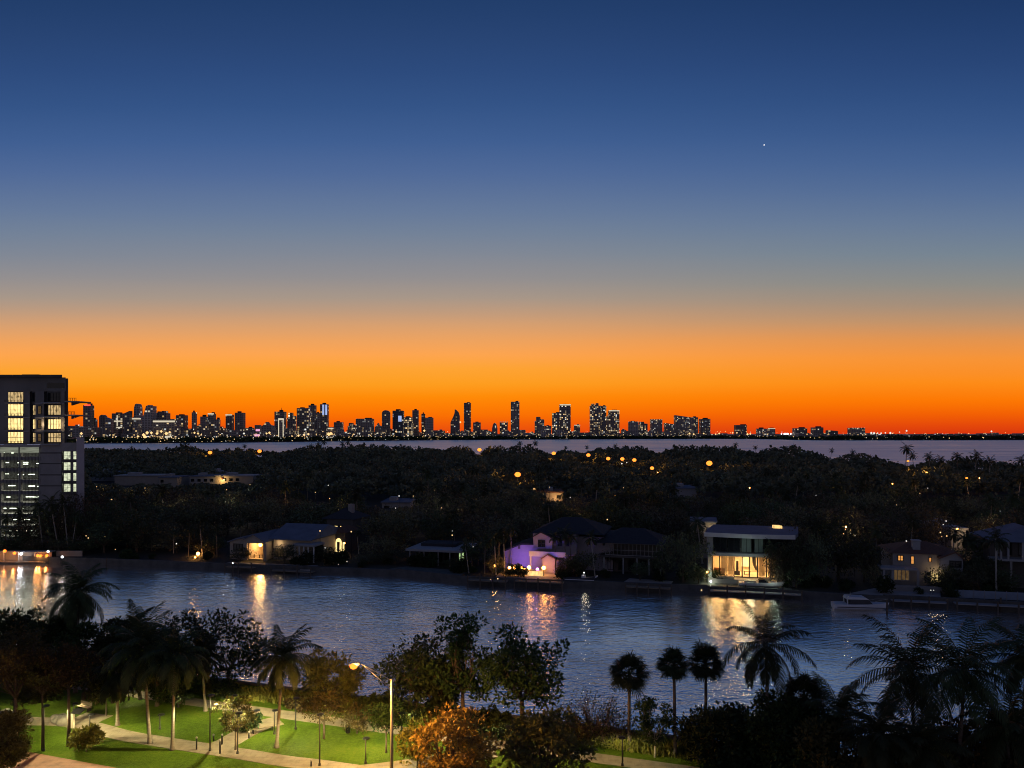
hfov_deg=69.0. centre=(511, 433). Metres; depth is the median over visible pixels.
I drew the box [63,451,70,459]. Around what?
window
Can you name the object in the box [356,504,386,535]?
island tree
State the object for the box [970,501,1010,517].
island tree
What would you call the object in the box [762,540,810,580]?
island tree
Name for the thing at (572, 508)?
island tree
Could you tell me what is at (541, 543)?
window
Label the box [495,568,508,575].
island tree
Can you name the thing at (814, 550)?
island tree
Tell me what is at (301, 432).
city block
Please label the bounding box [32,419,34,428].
window
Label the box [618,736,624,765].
park lamp
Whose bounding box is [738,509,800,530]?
island tree
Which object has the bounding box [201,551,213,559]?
garden shrub
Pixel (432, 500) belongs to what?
island tree
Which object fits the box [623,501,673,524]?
island tree
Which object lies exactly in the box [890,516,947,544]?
island tree
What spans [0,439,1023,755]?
water
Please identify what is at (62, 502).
island palm
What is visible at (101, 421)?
tower
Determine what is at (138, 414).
tower
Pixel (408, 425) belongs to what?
tower
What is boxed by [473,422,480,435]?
tower
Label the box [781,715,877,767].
broadleaf tree
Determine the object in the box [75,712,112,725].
path
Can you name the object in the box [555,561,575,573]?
island tree
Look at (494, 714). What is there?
shrub
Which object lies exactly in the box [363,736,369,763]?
park lamp
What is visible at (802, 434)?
city block
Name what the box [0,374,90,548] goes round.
apartment building
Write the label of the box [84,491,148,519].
island tree
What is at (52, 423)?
window
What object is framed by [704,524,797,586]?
house
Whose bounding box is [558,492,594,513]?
island tree
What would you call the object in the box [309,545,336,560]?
island tree
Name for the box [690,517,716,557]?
house
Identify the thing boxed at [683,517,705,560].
island tree
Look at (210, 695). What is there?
park lamp
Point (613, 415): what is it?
tower
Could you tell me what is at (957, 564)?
window
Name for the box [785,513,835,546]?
island tree
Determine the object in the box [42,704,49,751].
park lamp
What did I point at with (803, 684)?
sabal palm
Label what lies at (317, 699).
young tree
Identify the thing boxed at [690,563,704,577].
garden shrub
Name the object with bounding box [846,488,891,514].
island tree
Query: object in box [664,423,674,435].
tower
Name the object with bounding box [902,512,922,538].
island palm
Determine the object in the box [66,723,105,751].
shrub
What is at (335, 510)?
island tree
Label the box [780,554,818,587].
island tree
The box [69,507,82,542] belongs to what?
island palm
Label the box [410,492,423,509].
island palm
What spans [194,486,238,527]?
island tree
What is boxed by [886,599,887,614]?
mooring post
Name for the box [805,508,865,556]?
island tree
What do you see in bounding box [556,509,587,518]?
island tree
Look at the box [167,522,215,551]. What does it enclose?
island tree
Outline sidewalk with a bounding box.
[4,752,114,767]
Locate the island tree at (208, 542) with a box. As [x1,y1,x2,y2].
[199,536,226,554]
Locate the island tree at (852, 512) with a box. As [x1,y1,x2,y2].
[834,504,875,540]
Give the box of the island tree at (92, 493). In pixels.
[84,487,119,507]
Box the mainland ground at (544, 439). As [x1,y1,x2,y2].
[84,434,1023,443]
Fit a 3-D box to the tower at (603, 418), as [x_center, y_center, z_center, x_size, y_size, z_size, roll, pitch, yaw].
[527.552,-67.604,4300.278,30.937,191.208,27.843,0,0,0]
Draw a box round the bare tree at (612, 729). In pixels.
[591,696,640,748]
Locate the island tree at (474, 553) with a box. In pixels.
[457,538,499,564]
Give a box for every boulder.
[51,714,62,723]
[55,714,75,725]
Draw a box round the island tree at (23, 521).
[6,512,58,542]
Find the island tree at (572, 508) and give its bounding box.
[550,500,581,515]
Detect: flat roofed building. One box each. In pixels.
[89,469,127,480]
[113,472,166,484]
[158,473,189,486]
[188,473,220,484]
[209,468,226,473]
[214,472,259,484]
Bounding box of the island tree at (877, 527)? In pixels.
[852,514,893,544]
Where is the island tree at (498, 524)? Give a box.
[469,516,510,553]
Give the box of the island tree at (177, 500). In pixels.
[157,497,195,523]
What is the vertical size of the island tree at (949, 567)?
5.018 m
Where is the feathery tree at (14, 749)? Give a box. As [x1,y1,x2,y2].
[0,706,35,767]
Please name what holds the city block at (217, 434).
on the mainland ground at (544, 439)
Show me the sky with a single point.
(781, 215)
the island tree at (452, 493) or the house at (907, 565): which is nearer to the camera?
the house at (907, 565)
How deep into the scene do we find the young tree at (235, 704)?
70.51 m
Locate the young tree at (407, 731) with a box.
[395,718,434,767]
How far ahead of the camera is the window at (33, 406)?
196.56 m
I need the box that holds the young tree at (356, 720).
[339,701,375,734]
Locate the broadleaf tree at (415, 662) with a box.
[371,630,477,721]
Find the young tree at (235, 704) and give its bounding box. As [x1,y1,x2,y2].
[210,695,258,749]
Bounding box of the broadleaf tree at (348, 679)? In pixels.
[296,640,367,708]
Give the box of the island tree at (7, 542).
[0,525,39,547]
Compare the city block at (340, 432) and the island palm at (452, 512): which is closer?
the island palm at (452, 512)
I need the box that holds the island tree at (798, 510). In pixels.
[786,504,813,521]
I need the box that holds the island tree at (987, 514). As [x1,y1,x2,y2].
[970,504,1011,528]
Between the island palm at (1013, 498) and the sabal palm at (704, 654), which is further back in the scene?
the island palm at (1013, 498)
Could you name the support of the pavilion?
on the island ground at (222, 552)
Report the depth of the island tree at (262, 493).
256.61 m
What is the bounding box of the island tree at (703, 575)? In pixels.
[685,565,713,583]
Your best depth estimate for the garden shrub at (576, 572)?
154.99 m
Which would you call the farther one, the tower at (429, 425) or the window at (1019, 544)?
the tower at (429, 425)
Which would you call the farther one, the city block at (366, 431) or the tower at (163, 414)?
the city block at (366, 431)
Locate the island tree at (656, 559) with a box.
[648,550,678,579]
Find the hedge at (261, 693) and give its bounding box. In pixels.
[136,676,854,761]
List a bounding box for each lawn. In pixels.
[0,665,715,767]
[391,566,467,575]
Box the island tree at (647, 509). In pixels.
[616,498,678,535]
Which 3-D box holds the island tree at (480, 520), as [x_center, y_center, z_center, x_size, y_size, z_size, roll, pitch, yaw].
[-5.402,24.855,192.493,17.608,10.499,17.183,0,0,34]
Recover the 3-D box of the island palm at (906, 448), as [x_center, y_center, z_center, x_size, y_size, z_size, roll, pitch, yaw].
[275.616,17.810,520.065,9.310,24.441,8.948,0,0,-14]
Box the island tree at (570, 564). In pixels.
[560,554,586,574]
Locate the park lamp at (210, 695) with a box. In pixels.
[208,694,214,750]
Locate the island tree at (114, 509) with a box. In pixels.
[86,498,139,537]
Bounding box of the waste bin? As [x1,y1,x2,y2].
[345,723,350,733]
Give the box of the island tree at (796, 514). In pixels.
[758,502,837,543]
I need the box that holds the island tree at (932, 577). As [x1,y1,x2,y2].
[921,568,956,585]
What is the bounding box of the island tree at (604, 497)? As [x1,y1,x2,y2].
[580,491,623,523]
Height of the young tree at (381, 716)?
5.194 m
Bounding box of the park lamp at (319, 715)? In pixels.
[317,713,323,765]
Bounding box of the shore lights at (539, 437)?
[68,430,991,441]
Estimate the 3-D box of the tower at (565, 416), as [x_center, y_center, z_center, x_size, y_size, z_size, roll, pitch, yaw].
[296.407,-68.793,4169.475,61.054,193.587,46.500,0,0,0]
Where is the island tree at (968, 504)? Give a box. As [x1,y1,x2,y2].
[946,492,1017,528]
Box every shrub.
[10,672,74,708]
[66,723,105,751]
[143,671,206,704]
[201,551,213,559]
[232,711,262,732]
[283,690,326,712]
[295,549,314,565]
[322,549,339,564]
[334,548,349,561]
[354,688,410,719]
[454,555,471,571]
[457,703,517,736]
[511,563,528,576]
[553,567,567,579]
[573,568,586,576]
[576,570,589,576]
[675,569,688,580]
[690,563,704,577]
[710,568,724,578]
[782,579,792,587]
[806,573,822,584]
[873,575,895,592]
[913,586,923,593]
[943,582,960,597]
[981,577,1002,590]
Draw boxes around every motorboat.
[563,572,597,581]
[738,578,782,586]
[831,594,888,609]
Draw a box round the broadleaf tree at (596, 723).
[549,682,635,751]
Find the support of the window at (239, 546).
in the house at (263, 544)
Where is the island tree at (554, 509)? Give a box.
[539,500,571,520]
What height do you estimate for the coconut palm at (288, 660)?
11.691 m
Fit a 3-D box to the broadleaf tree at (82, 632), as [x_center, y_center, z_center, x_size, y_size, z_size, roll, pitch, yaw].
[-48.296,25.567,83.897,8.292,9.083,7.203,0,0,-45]
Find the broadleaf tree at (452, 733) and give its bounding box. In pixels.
[407,700,503,767]
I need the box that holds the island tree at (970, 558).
[954,540,987,578]
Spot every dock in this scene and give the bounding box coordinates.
[224,562,255,571]
[270,564,314,574]
[467,572,507,587]
[514,578,563,589]
[625,583,671,594]
[708,584,802,599]
[891,596,947,608]
[953,601,1023,612]
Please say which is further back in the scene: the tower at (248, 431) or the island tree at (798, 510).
the tower at (248, 431)
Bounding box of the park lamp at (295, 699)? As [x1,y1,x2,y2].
[293,697,299,729]
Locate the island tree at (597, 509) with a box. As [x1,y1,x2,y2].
[580,498,623,529]
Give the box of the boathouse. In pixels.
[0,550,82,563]
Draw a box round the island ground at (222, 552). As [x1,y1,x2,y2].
[0,465,1023,601]
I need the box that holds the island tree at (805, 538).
[789,525,835,581]
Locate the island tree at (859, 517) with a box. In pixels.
[835,509,874,532]
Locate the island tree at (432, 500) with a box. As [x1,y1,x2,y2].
[412,492,461,520]
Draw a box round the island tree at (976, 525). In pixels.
[965,517,1001,536]
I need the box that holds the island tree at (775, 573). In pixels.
[762,543,790,583]
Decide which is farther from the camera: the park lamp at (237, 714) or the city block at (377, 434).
the city block at (377, 434)
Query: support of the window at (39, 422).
in the apartment building at (33, 408)
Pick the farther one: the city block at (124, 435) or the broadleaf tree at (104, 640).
the city block at (124, 435)
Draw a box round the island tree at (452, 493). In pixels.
[420,487,465,509]
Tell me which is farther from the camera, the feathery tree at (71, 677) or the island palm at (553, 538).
the island palm at (553, 538)
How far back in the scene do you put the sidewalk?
67.63 m
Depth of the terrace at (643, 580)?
150.70 m
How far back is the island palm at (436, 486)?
268.38 m
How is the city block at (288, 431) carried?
on the mainland ground at (544, 439)
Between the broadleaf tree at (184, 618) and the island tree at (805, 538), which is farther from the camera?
the island tree at (805, 538)
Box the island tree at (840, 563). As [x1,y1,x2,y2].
[812,518,879,581]
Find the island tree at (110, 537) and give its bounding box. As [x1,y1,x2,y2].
[81,522,125,552]
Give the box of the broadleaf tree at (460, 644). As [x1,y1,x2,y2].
[423,610,492,716]
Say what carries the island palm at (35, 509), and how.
on the island ground at (222, 552)
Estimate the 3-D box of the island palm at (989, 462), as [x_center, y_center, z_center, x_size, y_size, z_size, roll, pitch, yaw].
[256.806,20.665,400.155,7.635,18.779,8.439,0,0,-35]
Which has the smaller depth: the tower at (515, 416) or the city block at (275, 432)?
the city block at (275, 432)
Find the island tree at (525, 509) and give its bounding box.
[498,498,547,534]
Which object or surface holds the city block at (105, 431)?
on the mainland ground at (544, 439)
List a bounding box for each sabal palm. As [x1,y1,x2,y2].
[606,650,654,750]
[654,644,695,756]
[687,637,726,707]
[779,669,830,718]
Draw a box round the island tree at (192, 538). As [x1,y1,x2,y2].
[167,527,214,541]
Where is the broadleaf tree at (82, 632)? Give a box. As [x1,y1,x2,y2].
[49,620,107,699]
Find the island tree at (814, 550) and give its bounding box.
[789,533,835,581]
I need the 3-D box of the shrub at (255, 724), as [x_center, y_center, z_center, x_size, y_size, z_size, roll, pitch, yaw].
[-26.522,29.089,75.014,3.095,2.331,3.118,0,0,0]
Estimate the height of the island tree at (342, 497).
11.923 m
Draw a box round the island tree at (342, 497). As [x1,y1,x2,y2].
[331,491,367,512]
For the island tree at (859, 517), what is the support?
on the island ground at (222, 552)
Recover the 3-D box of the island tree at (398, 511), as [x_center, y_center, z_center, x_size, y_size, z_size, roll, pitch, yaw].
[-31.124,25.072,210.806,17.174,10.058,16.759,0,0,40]
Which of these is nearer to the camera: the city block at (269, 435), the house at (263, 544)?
the house at (263, 544)
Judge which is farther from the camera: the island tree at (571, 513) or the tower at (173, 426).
the tower at (173, 426)
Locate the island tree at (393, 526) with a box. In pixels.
[357,510,417,553]
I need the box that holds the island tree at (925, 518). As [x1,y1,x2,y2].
[886,502,959,542]
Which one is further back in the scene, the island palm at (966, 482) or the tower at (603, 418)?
the tower at (603, 418)
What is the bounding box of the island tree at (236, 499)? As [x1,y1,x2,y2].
[208,490,252,516]
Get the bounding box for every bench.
[77,700,91,711]
[252,724,273,733]
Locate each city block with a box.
[73,425,79,436]
[78,426,89,436]
[90,426,100,436]
[100,427,110,437]
[114,428,119,436]
[121,433,129,437]
[133,424,141,437]
[149,427,154,437]
[153,428,163,441]
[184,429,195,437]
[192,432,199,437]
[197,424,202,436]
[201,431,211,437]
[214,431,220,437]
[220,426,226,436]
[223,430,227,436]
[228,430,238,436]
[266,433,274,440]
[272,430,277,436]
[285,428,291,436]
[289,427,296,440]
[298,430,306,436]
[310,428,315,436]
[319,430,324,436]
[337,428,343,436]
[346,429,354,436]
[362,427,370,436]
[373,432,380,439]
[379,428,385,439]
[438,429,444,436]
[459,431,466,436]
[464,430,471,435]
[481,430,487,435]
[502,430,508,436]
[541,429,545,438]
[556,429,561,436]
[562,430,567,438]
[573,431,577,438]
[626,431,632,435]
[657,430,664,435]
[763,432,774,438]
[796,433,808,438]
[976,433,990,435]
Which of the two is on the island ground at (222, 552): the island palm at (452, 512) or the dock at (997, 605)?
the island palm at (452, 512)
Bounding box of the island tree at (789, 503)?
[779,498,805,520]
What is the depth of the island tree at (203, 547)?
184.37 m
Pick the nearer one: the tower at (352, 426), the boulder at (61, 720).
the boulder at (61, 720)
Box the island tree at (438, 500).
[424,490,454,515]
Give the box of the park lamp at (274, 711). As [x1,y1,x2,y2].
[272,709,277,734]
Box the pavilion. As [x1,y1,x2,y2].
[292,542,324,562]
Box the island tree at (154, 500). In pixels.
[133,493,165,509]
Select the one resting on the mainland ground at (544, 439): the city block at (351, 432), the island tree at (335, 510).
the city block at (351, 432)
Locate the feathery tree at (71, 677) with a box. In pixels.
[32,642,108,746]
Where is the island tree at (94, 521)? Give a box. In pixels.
[70,498,109,542]
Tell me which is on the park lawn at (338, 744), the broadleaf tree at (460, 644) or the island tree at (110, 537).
the broadleaf tree at (460, 644)
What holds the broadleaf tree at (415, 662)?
on the park lawn at (338, 744)
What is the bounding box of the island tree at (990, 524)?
[981,508,1023,528]
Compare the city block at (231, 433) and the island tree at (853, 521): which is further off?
the city block at (231, 433)
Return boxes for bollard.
[219,739,220,753]
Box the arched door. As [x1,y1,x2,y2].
[336,538,341,551]
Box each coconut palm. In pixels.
[41,560,119,692]
[82,646,148,725]
[96,601,190,743]
[102,599,162,699]
[135,624,210,750]
[183,630,226,711]
[244,624,322,747]
[721,595,816,723]
[791,671,884,756]
[834,689,926,767]
[845,614,980,730]
[873,701,974,767]
[899,617,1023,767]
[954,683,1023,767]
[984,622,1023,757]
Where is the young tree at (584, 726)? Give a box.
[545,705,592,745]
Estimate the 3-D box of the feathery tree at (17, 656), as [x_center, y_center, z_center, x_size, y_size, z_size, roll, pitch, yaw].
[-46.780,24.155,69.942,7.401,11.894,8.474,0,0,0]
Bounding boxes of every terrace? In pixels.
[228,562,317,565]
[496,571,562,579]
[624,578,672,583]
[699,582,791,589]
[851,588,940,596]
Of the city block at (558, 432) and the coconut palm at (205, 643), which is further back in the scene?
the city block at (558, 432)
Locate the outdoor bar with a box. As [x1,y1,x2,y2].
[528,569,542,575]
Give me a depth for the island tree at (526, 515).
192.45 m
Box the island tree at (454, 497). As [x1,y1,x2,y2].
[424,490,464,508]
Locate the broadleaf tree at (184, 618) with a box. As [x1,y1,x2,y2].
[163,608,224,653]
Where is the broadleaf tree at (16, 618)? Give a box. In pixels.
[0,605,47,686]
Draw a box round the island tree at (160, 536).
[127,519,182,549]
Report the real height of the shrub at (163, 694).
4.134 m
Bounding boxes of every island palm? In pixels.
[0,510,13,539]
[11,503,28,531]
[29,496,48,549]
[39,491,61,550]
[52,492,76,550]
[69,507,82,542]
[151,483,170,521]
[168,528,178,552]
[183,523,196,556]
[194,520,205,554]
[210,524,223,555]
[275,479,295,505]
[299,468,314,498]
[352,527,362,553]
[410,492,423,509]
[429,479,443,495]
[433,489,453,532]
[446,506,459,540]
[459,537,471,572]
[466,530,479,565]
[477,534,490,573]
[485,529,502,574]
[491,525,507,565]
[493,526,512,567]
[500,518,517,563]
[540,495,558,521]
[547,527,562,559]
[555,523,572,551]
[561,531,577,572]
[582,530,600,575]
[586,497,599,511]
[589,474,605,498]
[667,483,679,502]
[687,512,706,563]
[763,537,781,580]
[792,478,803,495]
[900,443,913,465]
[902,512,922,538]
[907,451,917,464]
[910,476,919,493]
[924,451,935,480]
[934,454,945,464]
[943,525,966,550]
[949,452,964,466]
[953,530,977,569]
[961,477,972,493]
[961,535,984,580]
[967,450,984,469]
[977,532,991,550]
[978,492,1003,515]
[981,455,997,471]
[981,528,1010,589]
[1001,485,1023,518]
[1007,463,1020,472]
[1013,471,1023,497]
[1014,454,1023,485]
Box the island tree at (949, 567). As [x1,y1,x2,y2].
[937,564,962,582]
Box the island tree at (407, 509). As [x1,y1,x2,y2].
[384,504,418,526]
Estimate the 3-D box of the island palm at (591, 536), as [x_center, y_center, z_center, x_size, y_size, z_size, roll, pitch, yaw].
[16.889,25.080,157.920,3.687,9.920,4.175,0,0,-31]
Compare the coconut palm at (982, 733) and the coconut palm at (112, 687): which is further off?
the coconut palm at (112, 687)
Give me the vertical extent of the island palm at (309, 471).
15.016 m
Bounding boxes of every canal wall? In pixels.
[23,556,1023,610]
[211,677,896,763]
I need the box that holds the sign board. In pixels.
[70,708,84,727]
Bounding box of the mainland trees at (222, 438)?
[68,434,1023,441]
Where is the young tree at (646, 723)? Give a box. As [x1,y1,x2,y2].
[629,695,676,757]
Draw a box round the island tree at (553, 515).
[539,499,574,521]
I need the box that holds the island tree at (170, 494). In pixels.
[142,487,184,505]
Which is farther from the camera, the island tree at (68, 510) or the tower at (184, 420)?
the tower at (184, 420)
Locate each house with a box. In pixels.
[227,523,338,560]
[321,504,370,552]
[381,496,415,507]
[405,540,477,566]
[502,517,613,571]
[543,487,563,500]
[596,527,667,575]
[670,483,697,499]
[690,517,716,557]
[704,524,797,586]
[877,539,965,592]
[918,518,968,550]
[969,523,1023,588]
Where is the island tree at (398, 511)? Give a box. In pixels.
[376,504,431,538]
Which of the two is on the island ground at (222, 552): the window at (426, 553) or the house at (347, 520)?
the house at (347, 520)
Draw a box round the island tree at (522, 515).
[497,509,538,541]
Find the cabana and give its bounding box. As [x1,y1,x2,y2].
[541,554,558,573]
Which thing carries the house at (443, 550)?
on the island ground at (222, 552)
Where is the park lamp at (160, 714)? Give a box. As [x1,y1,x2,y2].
[158,713,164,729]
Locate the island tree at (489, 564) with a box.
[486,554,506,571]
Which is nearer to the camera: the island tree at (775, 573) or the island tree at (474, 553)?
the island tree at (775, 573)
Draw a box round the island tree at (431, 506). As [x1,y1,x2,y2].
[414,501,462,536]
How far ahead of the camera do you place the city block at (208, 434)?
2628.71 m
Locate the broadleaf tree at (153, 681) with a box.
[135,621,185,706]
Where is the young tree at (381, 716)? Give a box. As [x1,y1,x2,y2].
[360,696,408,752]
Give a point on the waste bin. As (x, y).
(348, 730)
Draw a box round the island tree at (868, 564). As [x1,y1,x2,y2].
[844,539,891,582]
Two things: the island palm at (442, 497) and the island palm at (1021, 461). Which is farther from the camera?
the island palm at (1021, 461)
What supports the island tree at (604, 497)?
on the island ground at (222, 552)
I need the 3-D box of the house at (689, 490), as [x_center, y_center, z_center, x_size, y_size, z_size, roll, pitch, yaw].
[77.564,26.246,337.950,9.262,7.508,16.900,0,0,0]
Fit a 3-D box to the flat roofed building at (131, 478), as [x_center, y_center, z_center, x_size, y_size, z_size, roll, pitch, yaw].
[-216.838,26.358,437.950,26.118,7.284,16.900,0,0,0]
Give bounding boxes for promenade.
[22,681,699,767]
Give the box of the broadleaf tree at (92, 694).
[76,661,136,715]
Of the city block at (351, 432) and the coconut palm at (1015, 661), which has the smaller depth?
the coconut palm at (1015, 661)
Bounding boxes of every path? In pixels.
[26,717,356,767]
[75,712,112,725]
[201,717,283,753]
[353,747,497,767]
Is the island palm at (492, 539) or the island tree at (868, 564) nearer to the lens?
the island tree at (868, 564)
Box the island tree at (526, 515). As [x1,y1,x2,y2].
[499,506,553,542]
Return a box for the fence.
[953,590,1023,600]
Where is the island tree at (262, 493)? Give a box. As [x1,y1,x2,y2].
[251,485,289,506]
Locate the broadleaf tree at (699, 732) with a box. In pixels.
[670,700,767,767]
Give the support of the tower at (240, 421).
on the mainland ground at (544, 439)
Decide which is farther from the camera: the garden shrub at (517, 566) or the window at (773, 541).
the garden shrub at (517, 566)
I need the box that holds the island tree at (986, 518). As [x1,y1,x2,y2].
[971,513,1005,528]
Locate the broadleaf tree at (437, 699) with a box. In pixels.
[412,655,462,715]
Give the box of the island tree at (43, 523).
[28,503,84,549]
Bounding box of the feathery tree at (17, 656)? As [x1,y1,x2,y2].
[0,622,68,711]
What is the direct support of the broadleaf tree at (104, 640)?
on the park lawn at (338, 744)
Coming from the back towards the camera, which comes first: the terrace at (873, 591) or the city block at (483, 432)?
the city block at (483, 432)
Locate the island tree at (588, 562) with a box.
[561,550,599,570]
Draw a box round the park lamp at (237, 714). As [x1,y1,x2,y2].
[235,711,241,753]
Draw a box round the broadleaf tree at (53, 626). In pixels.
[8,615,80,688]
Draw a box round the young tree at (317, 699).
[299,688,351,738]
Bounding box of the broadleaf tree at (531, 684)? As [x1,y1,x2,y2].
[478,621,569,720]
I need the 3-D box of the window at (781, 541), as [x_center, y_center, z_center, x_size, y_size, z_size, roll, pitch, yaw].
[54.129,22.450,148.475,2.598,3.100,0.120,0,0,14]
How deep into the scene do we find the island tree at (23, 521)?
187.62 m
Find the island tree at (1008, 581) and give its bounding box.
[982,568,1023,589]
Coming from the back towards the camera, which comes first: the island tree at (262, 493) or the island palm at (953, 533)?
the island tree at (262, 493)
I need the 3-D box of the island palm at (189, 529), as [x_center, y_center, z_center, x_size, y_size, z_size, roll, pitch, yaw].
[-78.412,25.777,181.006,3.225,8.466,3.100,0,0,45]
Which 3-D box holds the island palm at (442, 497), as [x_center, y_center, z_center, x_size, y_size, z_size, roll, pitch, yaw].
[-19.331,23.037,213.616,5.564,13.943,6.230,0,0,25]
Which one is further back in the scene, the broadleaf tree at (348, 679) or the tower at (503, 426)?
the tower at (503, 426)
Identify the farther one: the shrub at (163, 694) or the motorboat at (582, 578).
the motorboat at (582, 578)
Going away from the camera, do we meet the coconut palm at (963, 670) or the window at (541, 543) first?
the coconut palm at (963, 670)
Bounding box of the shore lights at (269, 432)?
[80,421,1023,441]
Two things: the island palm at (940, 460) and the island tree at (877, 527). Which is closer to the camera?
the island tree at (877, 527)
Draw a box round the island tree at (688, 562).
[655,532,716,582]
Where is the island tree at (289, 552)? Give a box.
[269,544,298,563]
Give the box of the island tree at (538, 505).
[505,496,556,535]
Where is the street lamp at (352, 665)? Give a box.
[349,662,392,767]
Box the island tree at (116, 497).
[103,492,137,509]
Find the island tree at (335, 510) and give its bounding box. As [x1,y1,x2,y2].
[320,500,358,523]
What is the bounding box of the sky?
[0,0,1023,433]
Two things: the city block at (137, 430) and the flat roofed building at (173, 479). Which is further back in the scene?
the city block at (137, 430)
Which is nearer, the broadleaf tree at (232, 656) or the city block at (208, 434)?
the broadleaf tree at (232, 656)
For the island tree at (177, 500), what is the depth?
236.35 m
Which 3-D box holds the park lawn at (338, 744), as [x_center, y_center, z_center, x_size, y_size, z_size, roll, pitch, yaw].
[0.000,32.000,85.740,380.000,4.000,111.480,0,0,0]
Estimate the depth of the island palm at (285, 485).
243.46 m
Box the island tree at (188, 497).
[163,487,200,509]
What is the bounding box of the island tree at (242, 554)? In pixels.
[226,547,256,562]
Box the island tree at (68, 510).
[48,491,98,549]
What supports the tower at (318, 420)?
on the mainland ground at (544, 439)
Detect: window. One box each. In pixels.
[8,392,22,401]
[8,404,22,415]
[8,418,22,429]
[8,432,22,442]
[32,392,34,401]
[32,405,34,414]
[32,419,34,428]
[32,432,34,442]
[37,406,41,413]
[37,420,41,427]
[37,434,41,441]
[48,392,60,401]
[48,405,60,414]
[48,419,60,428]
[48,432,60,442]
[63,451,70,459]
[63,462,70,469]
[63,473,70,480]
[63,484,70,491]
[233,543,242,550]
[417,551,428,558]
[430,552,442,561]
[444,552,453,562]
[538,540,544,546]
[618,559,624,569]
[628,559,633,570]
[640,560,646,570]
[712,556,776,578]
[714,537,726,551]
[728,538,739,551]
[741,538,751,552]
[754,539,763,552]
[764,539,775,552]
[777,539,789,553]
[894,570,908,580]
[897,555,903,560]
[949,560,961,567]
[1006,542,1011,554]
[1018,543,1020,555]
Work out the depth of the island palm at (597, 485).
271.98 m
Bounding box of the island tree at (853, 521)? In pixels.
[811,504,899,555]
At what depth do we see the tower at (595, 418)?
4277.42 m
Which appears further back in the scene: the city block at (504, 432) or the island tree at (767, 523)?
the city block at (504, 432)
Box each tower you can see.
[83,403,93,425]
[94,418,97,426]
[99,415,106,427]
[105,417,113,432]
[112,412,123,436]
[123,411,131,432]
[132,404,142,432]
[142,405,156,436]
[153,419,180,441]
[157,411,169,418]
[176,414,187,428]
[192,411,196,431]
[200,415,207,430]
[208,412,215,436]
[214,417,219,430]
[225,414,233,429]
[235,411,245,433]
[245,427,253,436]
[254,425,260,437]
[261,422,274,433]
[274,408,286,429]
[278,417,284,436]
[287,413,295,427]
[297,407,310,436]
[308,404,316,429]
[317,412,319,429]
[320,403,328,429]
[328,427,334,437]
[334,421,343,429]
[348,423,355,433]
[356,418,373,436]
[375,423,381,431]
[382,410,389,439]
[392,409,403,439]
[404,416,412,436]
[412,409,418,435]
[421,412,424,435]
[425,417,433,436]
[450,409,459,435]
[464,402,470,430]
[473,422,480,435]
[492,423,497,435]
[500,421,507,433]
[511,401,518,432]
[535,417,543,431]
[544,425,550,436]
[552,412,559,433]
[559,404,570,435]
[574,424,579,432]
[590,403,600,433]
[601,405,605,432]
[606,415,608,432]
[608,410,619,435]
[628,421,638,435]
[639,422,647,435]
[650,419,661,435]
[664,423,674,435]
[674,415,691,435]
[692,416,697,433]
[699,418,709,433]
[734,424,746,434]
[756,427,765,435]
[766,428,774,431]
[792,427,806,438]
[811,426,822,435]
[826,430,837,435]
[847,428,864,435]
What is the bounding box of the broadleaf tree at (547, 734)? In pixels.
[491,705,598,767]
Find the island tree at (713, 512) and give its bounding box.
[691,507,722,524]
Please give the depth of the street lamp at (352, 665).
59.92 m
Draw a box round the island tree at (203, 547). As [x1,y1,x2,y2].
[190,540,229,552]
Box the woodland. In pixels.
[84,442,1023,501]
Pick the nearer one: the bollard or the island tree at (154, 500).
the bollard
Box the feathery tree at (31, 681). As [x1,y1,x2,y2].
[14,653,75,750]
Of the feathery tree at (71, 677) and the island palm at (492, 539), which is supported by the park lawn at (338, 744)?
the feathery tree at (71, 677)
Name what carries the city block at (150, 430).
on the mainland ground at (544, 439)
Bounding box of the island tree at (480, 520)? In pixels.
[458,510,525,547]
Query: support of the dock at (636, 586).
in the water
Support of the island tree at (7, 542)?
on the island ground at (222, 552)
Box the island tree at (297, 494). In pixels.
[282,490,308,509]
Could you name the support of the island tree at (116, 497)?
on the island ground at (222, 552)
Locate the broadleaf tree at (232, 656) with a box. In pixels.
[189,607,274,699]
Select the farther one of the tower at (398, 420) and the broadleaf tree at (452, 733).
the tower at (398, 420)
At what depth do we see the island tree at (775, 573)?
144.62 m
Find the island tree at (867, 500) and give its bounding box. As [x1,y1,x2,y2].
[833,490,904,517]
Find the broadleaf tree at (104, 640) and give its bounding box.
[86,616,138,702]
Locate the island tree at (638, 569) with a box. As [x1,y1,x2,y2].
[627,561,650,579]
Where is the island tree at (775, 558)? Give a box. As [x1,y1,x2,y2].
[768,546,796,582]
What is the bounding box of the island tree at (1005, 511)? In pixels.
[987,503,1023,523]
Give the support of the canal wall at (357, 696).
on the park lawn at (338, 744)
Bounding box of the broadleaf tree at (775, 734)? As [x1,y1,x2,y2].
[729,684,836,767]
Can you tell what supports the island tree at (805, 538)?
on the island ground at (222, 552)
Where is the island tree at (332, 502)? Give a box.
[325,493,368,513]
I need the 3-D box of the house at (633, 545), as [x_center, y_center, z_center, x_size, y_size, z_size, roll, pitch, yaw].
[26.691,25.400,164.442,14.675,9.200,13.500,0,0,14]
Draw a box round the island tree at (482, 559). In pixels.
[475,551,505,570]
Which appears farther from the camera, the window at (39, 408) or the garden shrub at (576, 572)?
the window at (39, 408)

